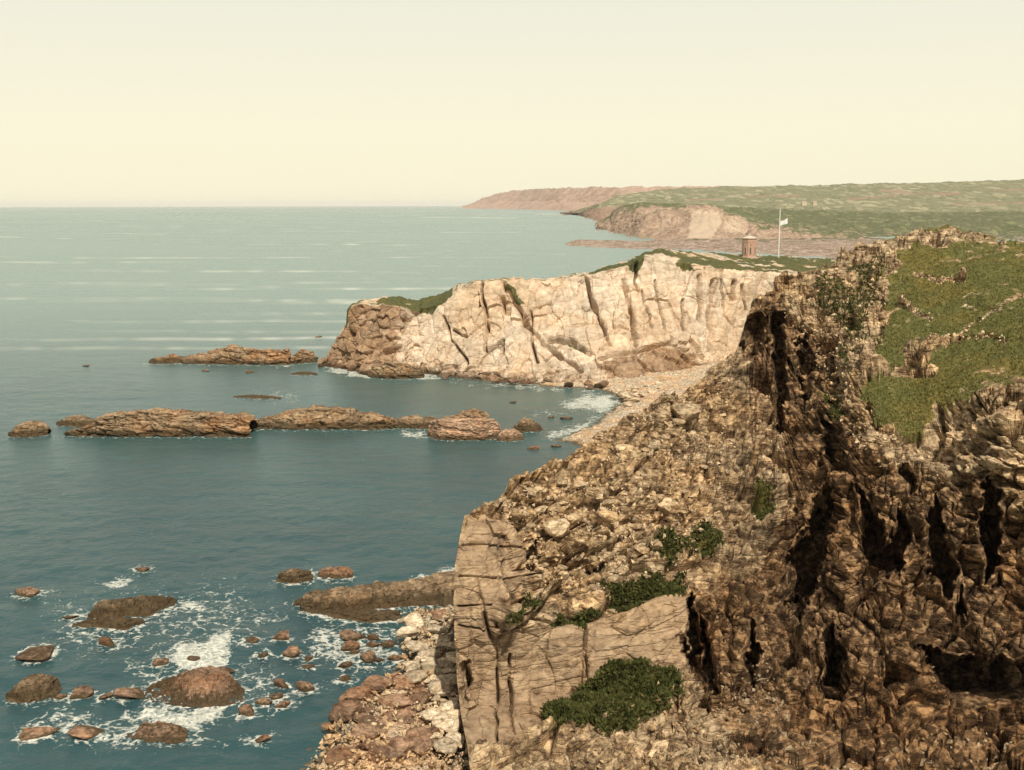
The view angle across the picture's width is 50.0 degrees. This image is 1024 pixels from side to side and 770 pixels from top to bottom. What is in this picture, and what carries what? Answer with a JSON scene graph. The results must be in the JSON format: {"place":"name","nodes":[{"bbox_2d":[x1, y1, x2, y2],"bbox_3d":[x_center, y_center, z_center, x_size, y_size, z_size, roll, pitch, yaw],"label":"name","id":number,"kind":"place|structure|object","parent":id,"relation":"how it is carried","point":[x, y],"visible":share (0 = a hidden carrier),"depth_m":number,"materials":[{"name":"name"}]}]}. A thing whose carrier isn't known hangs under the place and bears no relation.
{"place":"outdoors","nodes":[
{"label":"outdoors","id":0,"kind":"place"},
{"bbox_2d":[299,605,469,769],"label":"beach","id":1,"kind":"structure","parent":0,"point":[392,732],"depth_m":96.17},
{"bbox_2d":[323,746,358,767],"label":"boulder","id":2,"kind":"object","parent":1,"relation":"on","point":[338,753],"visible":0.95,"depth_m":90.24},
{"bbox_2d":[328,700,362,722],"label":"boulder","id":3,"kind":"object","parent":1,"relation":"on","point":[347,710],"visible":0.88,"depth_m":97.83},
{"bbox_2d":[339,685,372,701],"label":"boulder","id":4,"kind":"object","parent":1,"relation":"on","point":[359,693],"visible":0.81,"depth_m":101.44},
{"bbox_2d":[358,742,376,750],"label":"boulder","id":5,"kind":"object","parent":1,"relation":"on","point":[365,746],"visible":0.72,"depth_m":92.52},
{"bbox_2d":[351,723,386,740],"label":"boulder","id":6,"kind":"object","parent":1,"relation":"on","point":[368,729],"visible":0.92,"depth_m":94.53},
{"bbox_2d":[357,715,386,728],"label":"boulder","id":7,"kind":"object","parent":1,"relation":"on","point":[363,719],"visible":0.74,"depth_m":96.41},
{"bbox_2d":[364,680,389,687],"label":"boulder","id":8,"kind":"object","parent":1,"relation":"on","point":[368,683],"visible":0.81,"depth_m":103.72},
{"bbox_2d":[361,675,393,693],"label":"boulder","id":9,"kind":"object","parent":1,"relation":"on","point":[375,678],"visible":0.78,"depth_m":104.24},
{"bbox_2d":[365,745,406,762],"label":"boulder","id":10,"kind":"object","parent":1,"relation":"on","point":[388,752],"visible":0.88,"depth_m":90.51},
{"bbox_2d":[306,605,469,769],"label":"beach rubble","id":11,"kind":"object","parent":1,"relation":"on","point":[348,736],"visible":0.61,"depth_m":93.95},
{"bbox_2d":[387,655,403,660],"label":"boulder","id":12,"kind":"object","parent":1,"relation":"on","point":[395,657],"visible":0.95,"depth_m":112.31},
{"bbox_2d":[380,693,414,708],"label":"boulder","id":13,"kind":"object","parent":1,"relation":"on","point":[390,699],"visible":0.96,"depth_m":99.99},
{"bbox_2d":[388,736,414,753],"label":"boulder","id":14,"kind":"object","parent":1,"relation":"on","point":[405,745],"visible":0.67,"depth_m":91.33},
{"bbox_2d":[387,709,416,720],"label":"boulder","id":15,"kind":"object","parent":1,"relation":"on","point":[405,712],"visible":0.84,"depth_m":97.56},
{"bbox_2d":[391,716,416,723],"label":"boulder","id":16,"kind":"object","parent":1,"relation":"on","point":[408,719],"visible":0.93,"depth_m":97.11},
{"bbox_2d":[393,675,415,690],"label":"boulder","id":17,"kind":"object","parent":1,"relation":"on","point":[401,680],"visible":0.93,"depth_m":104.25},
{"bbox_2d":[395,625,420,636],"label":"boulder","id":18,"kind":"object","parent":1,"relation":"on","point":[409,631],"visible":1,"depth_m":115.70,"materials":[{"name":"stone"}]},
{"bbox_2d":[403,672,412,680],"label":"boulder","id":19,"kind":"object","parent":1,"relation":"on","point":[408,676],"visible":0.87,"depth_m":104.50,"materials":[{"name":"stone"}]},
{"bbox_2d":[404,663,419,670],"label":"boulder","id":20,"kind":"object","parent":1,"relation":"on","point":[415,666],"visible":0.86,"depth_m":107.19,"materials":[{"name":"stone"}]},
{"bbox_2d":[403,611,423,628],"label":"boulder","id":21,"kind":"object","parent":1,"relation":"on","point":[415,618],"visible":0.81,"depth_m":118.50,"materials":[{"name":"stone"}]},
{"bbox_2d":[405,641,428,651],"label":"boulder","id":22,"kind":"object","parent":1,"relation":"on","point":[415,646],"visible":0.95,"depth_m":111.76,"materials":[{"name":"stone"}]},
{"bbox_2d":[410,670,427,683],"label":"boulder","id":23,"kind":"object","parent":1,"relation":"on","point":[419,675],"visible":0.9,"depth_m":104.40,"materials":[{"name":"stone"}]},
{"bbox_2d":[407,669,430,687],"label":"boulder","id":24,"kind":"object","parent":1,"relation":"on","point":[419,684],"visible":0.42,"depth_m":104.54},
{"bbox_2d":[405,691,433,710],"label":"boulder","id":25,"kind":"object","parent":1,"relation":"on","point":[421,697],"visible":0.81,"depth_m":100.22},
{"bbox_2d":[405,726,435,748],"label":"boulder","id":26,"kind":"object","parent":1,"relation":"on","point":[420,731],"visible":0.44,"depth_m":93.11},
{"bbox_2d":[411,736,434,756],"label":"boulder","id":27,"kind":"object","parent":1,"relation":"on","point":[424,742],"visible":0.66,"depth_m":92.11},
{"bbox_2d":[419,709,440,720],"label":"boulder","id":28,"kind":"object","parent":1,"relation":"on","point":[427,714],"visible":0.84,"depth_m":97.12,"materials":[{"name":"stone"}]},
{"bbox_2d":[420,661,441,675],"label":"boulder","id":29,"kind":"object","parent":1,"relation":"on","point":[435,666],"visible":0.84,"depth_m":106.63,"materials":[{"name":"stone"}]},
{"bbox_2d":[428,648,440,657],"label":"boulder","id":30,"kind":"object","parent":1,"relation":"on","point":[434,653],"visible":0.97,"depth_m":110.50,"materials":[{"name":"stone"}]},
{"bbox_2d":[425,657,443,668],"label":"boulder","id":31,"kind":"object","parent":1,"relation":"on","point":[432,659],"visible":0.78,"depth_m":107.60,"materials":[{"name":"stone"}]},
{"bbox_2d":[424,625,445,632],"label":"boulder","id":32,"kind":"object","parent":1,"relation":"on","point":[437,629],"visible":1,"depth_m":116.34,"materials":[{"name":"stone"}]},
{"bbox_2d":[428,678,450,693],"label":"boulder","id":33,"kind":"object","parent":1,"relation":"on","point":[435,685],"visible":0.91,"depth_m":102.29,"materials":[{"name":"stone"}]},
{"bbox_2d":[431,609,449,619],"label":"boulder","id":34,"kind":"object","parent":1,"relation":"on","point":[438,614],"visible":0.94,"depth_m":121.01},
{"bbox_2d":[434,689,450,695],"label":"boulder","id":35,"kind":"object","parent":1,"relation":"on","point":[442,692],"visible":1,"depth_m":101.57,"materials":[{"name":"stone"}]},
{"bbox_2d":[435,638,449,646],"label":"boulder","id":36,"kind":"object","parent":1,"relation":"on","point":[441,642],"visible":0.91,"depth_m":113.22,"materials":[{"name":"stone"}]},
{"bbox_2d":[433,737,457,753],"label":"boulder","id":37,"kind":"object","parent":1,"relation":"on","point":[446,745],"visible":1,"depth_m":91.36,"materials":[{"name":"stone"}]},
{"bbox_2d":[435,674,456,685],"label":"boulder","id":38,"kind":"object","parent":1,"relation":"on","point":[452,678],"visible":0.5,"depth_m":104.02,"materials":[{"name":"stone"}]},
{"bbox_2d":[432,713,460,731],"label":"boulder","id":39,"kind":"object","parent":1,"relation":"on","point":[446,722],"visible":0.98,"depth_m":95.08,"materials":[{"name":"stone"}]},
{"bbox_2d":[432,709,461,720],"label":"boulder","id":40,"kind":"object","parent":1,"relation":"on","point":[456,712],"visible":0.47,"depth_m":96.19,"materials":[{"name":"stone"}]},
{"bbox_2d":[438,700,459,710],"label":"boulder","id":41,"kind":"object","parent":1,"relation":"on","point":[452,704],"visible":0.78,"depth_m":98.44,"materials":[{"name":"stone"}]},
{"bbox_2d":[443,642,455,649],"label":"boulder","id":42,"kind":"object","parent":1,"relation":"on","point":[450,645],"visible":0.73,"depth_m":111.86,"materials":[{"name":"stone"}]},
{"bbox_2d":[446,652,455,664],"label":"boulder","id":43,"kind":"object","parent":1,"relation":"on","point":[451,657],"visible":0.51,"depth_m":109.00,"materials":[{"name":"stone"}]},
{"bbox_2d":[446,731,464,743],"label":"boulder","id":44,"kind":"object","parent":1,"relation":"on","point":[453,734],"visible":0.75,"depth_m":92.89,"materials":[{"name":"stone"}]},
{"bbox_2d":[0,206,1022,769],"bbox_3d":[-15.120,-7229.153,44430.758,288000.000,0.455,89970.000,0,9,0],"label":"sea","id":45,"kind":"structure","parent":0,"point":[216,536],"depth_m":203.16,"materials":[{"name":"liquid"}]},
{"bbox_2d":[15,586,39,596],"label":"boulder","id":46,"kind":"object","parent":45,"relation":"in","point":[29,591],"visible":1,"depth_m":131.33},
{"bbox_2d":[8,420,51,436],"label":"reef","id":47,"kind":"object","parent":45,"relation":"in","point":[33,428],"visible":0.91,"depth_m":223.06},
{"bbox_2d":[6,672,61,702],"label":"reef","id":48,"kind":"object","parent":45,"relation":"in","point":[35,687],"visible":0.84,"depth_m":104.05},
{"bbox_2d":[15,645,53,660],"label":"boulder","id":49,"kind":"object","parent":45,"relation":"in","point":[41,653],"visible":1,"depth_m":113.32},
{"bbox_2d":[19,726,59,740],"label":"boulder","id":50,"kind":"object","parent":45,"relation":"in","point":[28,733],"visible":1,"depth_m":96.39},
{"bbox_2d":[56,415,94,426],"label":"reef","id":51,"kind":"object","parent":45,"relation":"in","point":[78,421],"visible":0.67,"depth_m":233.05},
{"bbox_2d":[69,685,93,698],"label":"boulder","id":52,"kind":"object","parent":45,"relation":"in","point":[82,692],"visible":1,"depth_m":104.25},
{"bbox_2d":[67,725,103,738],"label":"boulder","id":53,"kind":"object","parent":45,"relation":"in","point":[84,731],"visible":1,"depth_m":96.56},
{"bbox_2d":[98,636,114,646],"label":"boulder","id":54,"kind":"object","parent":45,"relation":"on","point":[106,641],"visible":1,"depth_m":116.84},
{"bbox_2d":[72,616,146,630],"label":"reef","id":55,"kind":"object","parent":45,"relation":"in","point":[122,623],"visible":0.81,"depth_m":121.64},
{"bbox_2d":[113,687,144,698],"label":"boulder","id":56,"kind":"object","parent":45,"relation":"in","point":[135,692],"visible":1,"depth_m":104.06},
{"bbox_2d":[87,594,176,618],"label":"reef","id":57,"kind":"object","parent":45,"relation":"in","point":[141,605],"visible":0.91,"depth_m":125.96},
{"bbox_2d":[126,721,187,743],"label":"reef","id":58,"kind":"object","parent":45,"relation":"in","point":[165,732],"visible":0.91,"depth_m":96.33},
{"bbox_2d":[152,658,168,665],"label":"boulder","id":59,"kind":"object","parent":45,"relation":"in","point":[159,661],"visible":1,"depth_m":111.39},
{"bbox_2d":[64,407,257,436],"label":"reef","id":60,"kind":"object","parent":45,"relation":"in","point":[163,422],"visible":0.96,"depth_m":222.08},
{"bbox_2d":[145,665,244,707],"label":"reef","id":61,"kind":"object","parent":45,"relation":"in","point":[208,686],"visible":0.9,"depth_m":105.12},
{"bbox_2d":[148,344,290,364],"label":"reef","id":62,"kind":"object","parent":45,"relation":"in","point":[234,354],"visible":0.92,"depth_m":323.67},
{"bbox_2d":[239,704,253,716],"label":"boulder","id":63,"kind":"object","parent":45,"relation":"in","point":[247,710],"visible":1,"depth_m":100.65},
{"bbox_2d":[233,394,280,398],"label":"reef","id":64,"kind":"object","parent":45,"relation":"in","point":[258,396],"visible":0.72,"depth_m":266.04},
{"bbox_2d":[255,734,270,742],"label":"boulder","id":65,"kind":"object","parent":45,"relation":"on","point":[263,738],"visible":1,"depth_m":95.49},
{"bbox_2d":[255,697,272,704],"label":"boulder","id":66,"kind":"object","parent":45,"relation":"on","point":[262,701],"visible":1,"depth_m":102.40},
{"bbox_2d":[269,692,283,699],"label":"boulder","id":67,"kind":"object","parent":45,"relation":"on","point":[277,695],"visible":1,"depth_m":103.82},
{"bbox_2d":[272,630,288,639],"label":"boulder","id":68,"kind":"object","parent":45,"relation":"in","point":[282,635],"visible":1,"depth_m":117.69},
{"bbox_2d":[273,678,288,687],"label":"boulder","id":69,"kind":"object","parent":45,"relation":"on","point":[280,682],"visible":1,"depth_m":106.47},
{"bbox_2d":[273,700,290,707],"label":"boulder","id":70,"kind":"object","parent":45,"relation":"in","point":[284,704],"visible":1,"depth_m":101.88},
{"bbox_2d":[282,646,300,657],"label":"boulder","id":71,"kind":"object","parent":45,"relation":"in","point":[292,651],"visible":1,"depth_m":113.77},
{"bbox_2d":[276,568,313,583],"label":"reef","id":72,"kind":"object","parent":45,"relation":"in","point":[294,575],"visible":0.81,"depth_m":136.23},
{"bbox_2d":[290,349,318,363],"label":"reef","id":73,"kind":"object","parent":45,"relation":"in","point":[302,356],"visible":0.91,"depth_m":326.14},
{"bbox_2d":[295,681,314,691],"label":"boulder","id":74,"kind":"object","parent":45,"relation":"in","point":[304,686],"visible":1,"depth_m":105.51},
{"bbox_2d":[251,404,394,429],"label":"reef","id":75,"kind":"object","parent":45,"relation":"in","point":[315,416],"visible":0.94,"depth_m":229.96},
{"bbox_2d":[318,566,353,578],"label":"reef","id":76,"kind":"object","parent":45,"relation":"in","point":[342,572],"visible":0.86,"depth_m":138.00},
{"bbox_2d":[340,640,359,650],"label":"boulder","id":77,"kind":"object","parent":45,"relation":"in","point":[348,645],"visible":1,"depth_m":115.34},
{"bbox_2d":[300,607,400,622],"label":"reef","id":78,"kind":"object","parent":45,"relation":"in","point":[365,615],"visible":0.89,"depth_m":123.96},
{"bbox_2d":[339,629,366,640],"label":"boulder","id":79,"kind":"object","parent":45,"relation":"in","point":[347,634],"visible":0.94,"depth_m":117.81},
{"bbox_2d":[360,650,375,662],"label":"boulder","id":80,"kind":"object","parent":45,"relation":"in","point":[368,656],"visible":1,"depth_m":112.46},
{"bbox_2d":[293,570,454,610],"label":"reef","id":81,"kind":"object","parent":45,"relation":"in","point":[436,589],"visible":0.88,"depth_m":128.27},
{"bbox_2d":[380,640,394,647],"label":"boulder","id":82,"kind":"object","parent":45,"relation":"in","point":[388,644],"visible":1,"depth_m":116.04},
{"bbox_2d":[368,361,424,378],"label":"reef","id":83,"kind":"object","parent":45,"relation":"in","point":[392,370],"visible":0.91,"depth_m":296.22},
{"bbox_2d":[394,415,440,428],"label":"reef","id":84,"kind":"object","parent":45,"relation":"in","point":[416,421],"visible":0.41,"depth_m":230.65},
{"bbox_2d":[428,417,501,440],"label":"reef","id":85,"kind":"object","parent":45,"relation":"in","point":[477,429],"visible":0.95,"depth_m":218.08},
{"bbox_2d":[441,408,489,418],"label":"reef","id":86,"kind":"object","parent":45,"relation":"in","point":[473,413],"visible":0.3,"depth_m":228.41},
{"bbox_2d":[496,428,523,440],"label":"reef","id":87,"kind":"object","parent":45,"relation":"in","point":[510,434],"visible":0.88,"depth_m":218.14},
{"bbox_2d":[512,417,542,432],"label":"reef","id":88,"kind":"object","parent":45,"relation":"in","point":[523,424],"visible":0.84,"depth_m":226.65},
{"bbox_2d":[0,0,1023,206],"label":"sky","id":89,"kind":"structure","parent":0,"point":[104,103],"materials":[{"name":"beige"}]},
{"bbox_2d":[318,248,835,383],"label":"headland","id":90,"kind":"structure","parent":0,"point":[661,310],"depth_m":306.30,"materials":[{"name":"stone"}]},
{"bbox_2d":[742,234,756,258],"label":"storm tower","id":91,"kind":"structure","parent":90,"relation":"on","point":[749,247],"depth_m":358.46,"materials":[{"name":"stone"}]},
{"bbox_2d":[778,209,787,257],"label":"flagpole","id":92,"kind":"object","parent":90,"relation":"on","point":[785,221],"visible":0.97,"depth_m":372.14,"materials":[{"name":"metal"}]},
{"bbox_2d":[462,185,779,210],"bbox_3d":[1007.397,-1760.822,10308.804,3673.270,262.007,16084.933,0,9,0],"label":"headland","id":93,"kind":"structure","parent":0,"point":[568,199],"depth_m":11009.93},
{"bbox_2d":[533,364,716,445],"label":"cove beach","id":94,"kind":"structure","parent":0,"point":[679,385],"depth_m":272.23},
{"bbox_2d":[566,237,893,258],"bbox_3d":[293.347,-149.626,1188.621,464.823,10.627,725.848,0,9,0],"label":"shore","id":95,"kind":"structure","parent":0,"point":[824,246],"depth_m":1203.63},
{"bbox_2d":[453,224,1023,769],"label":"cliff","id":96,"kind":"structure","parent":0,"point":[863,602],"depth_m":103.34,"materials":[{"name":"stone"}]},
{"bbox_2d":[509,510,519,520],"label":"block","id":97,"kind":"object","parent":96,"relation":"on","point":[515,514],"depth_m":101.82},
{"bbox_2d":[548,502,562,510],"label":"block","id":98,"kind":"object","parent":96,"relation":"on","point":[555,507],"depth_m":108.15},
{"bbox_2d":[543,518,569,536],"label":"block","id":99,"kind":"object","parent":96,"relation":"on","point":[557,527],"depth_m":103.94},
{"bbox_2d":[574,480,586,489],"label":"block","id":100,"kind":"object","parent":96,"relation":"on","point":[580,484],"depth_m":113.76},
{"bbox_2d":[596,510,619,521],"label":"block","id":101,"kind":"object","parent":96,"relation":"on","point":[608,515],"depth_m":104.56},
{"bbox_2d":[539,656,684,734],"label":"gorse bush","id":102,"kind":"object","parent":96,"relation":"on","point":[635,678],"visible":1,"depth_m":94.38,"materials":[{"name":"green plant"}]},
{"bbox_2d":[606,574,620,583],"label":"block","id":103,"kind":"object","parent":96,"relation":"on","point":[614,578],"depth_m":101.48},
{"bbox_2d":[500,377,735,592],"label":"scree","id":104,"kind":"structure","parent":96,"relation":"on","point":[588,528],"depth_m":108.28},
{"bbox_2d":[611,525,625,534],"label":"block","id":105,"kind":"object","parent":96,"relation":"on","point":[620,530],"depth_m":106.89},
{"bbox_2d":[613,444,635,452],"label":"block","id":106,"kind":"object","parent":96,"relation":"on","point":[618,447],"depth_m":121.06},
{"bbox_2d":[634,546,649,553],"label":"block","id":107,"kind":"object","parent":96,"relation":"on","point":[643,550],"depth_m":105.47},
{"bbox_2d":[645,562,657,573],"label":"block","id":108,"kind":"object","parent":96,"relation":"on","point":[651,567],"depth_m":103.60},
{"bbox_2d":[648,439,660,449],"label":"block","id":109,"kind":"object","parent":96,"relation":"on","point":[654,444],"depth_m":126.65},
{"bbox_2d":[649,539,662,550],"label":"block","id":110,"kind":"object","parent":96,"relation":"on","point":[657,543],"depth_m":105.79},
{"bbox_2d":[656,497,672,514],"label":"block","id":111,"kind":"object","parent":96,"relation":"on","point":[663,505],"depth_m":114.48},
{"bbox_2d":[670,500,679,509],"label":"block","id":112,"kind":"object","parent":96,"relation":"on","point":[674,504],"depth_m":114.61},
{"bbox_2d":[670,403,701,421],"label":"block","id":113,"kind":"object","parent":96,"relation":"on","point":[686,412],"depth_m":130.25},
{"bbox_2d":[505,255,886,628],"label":"shrubs","id":114,"kind":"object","parent":96,"relation":"on","point":[673,587],"visible":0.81,"depth_m":106.69,"materials":[{"name":"green plant"}]},
{"bbox_2d":[549,654,1023,769],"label":"rubble","id":115,"kind":"object","parent":96,"relation":"on","point":[753,760],"visible":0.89,"depth_m":88.10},
{"bbox_2d":[778,247,898,466],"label":"stones","id":116,"kind":"object","parent":96,"relation":"on","point":[847,392],"visible":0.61,"depth_m":145.65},
{"bbox_2d":[859,236,1023,435],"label":"grass","id":117,"kind":"structure","parent":96,"relation":"on","point":[972,390],"depth_m":130.00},
{"bbox_2d":[902,268,1020,350],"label":"wall rubble","id":118,"kind":"object","parent":96,"relation":"on","point":[966,330],"depth_m":133.81,"materials":[{"name":"stone"}]},
{"bbox_2d":[560,179,1023,221],"bbox_3d":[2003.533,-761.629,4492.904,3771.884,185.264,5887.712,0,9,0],"label":"hills","id":119,"kind":"structure","parent":0,"point":[973,196],"depth_m":4092.79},
{"bbox_2d":[594,202,1023,242],"bbox_3d":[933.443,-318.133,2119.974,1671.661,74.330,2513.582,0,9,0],"label":"bay hills","id":120,"kind":"structure","parent":0,"point":[655,221],"depth_m":1801.16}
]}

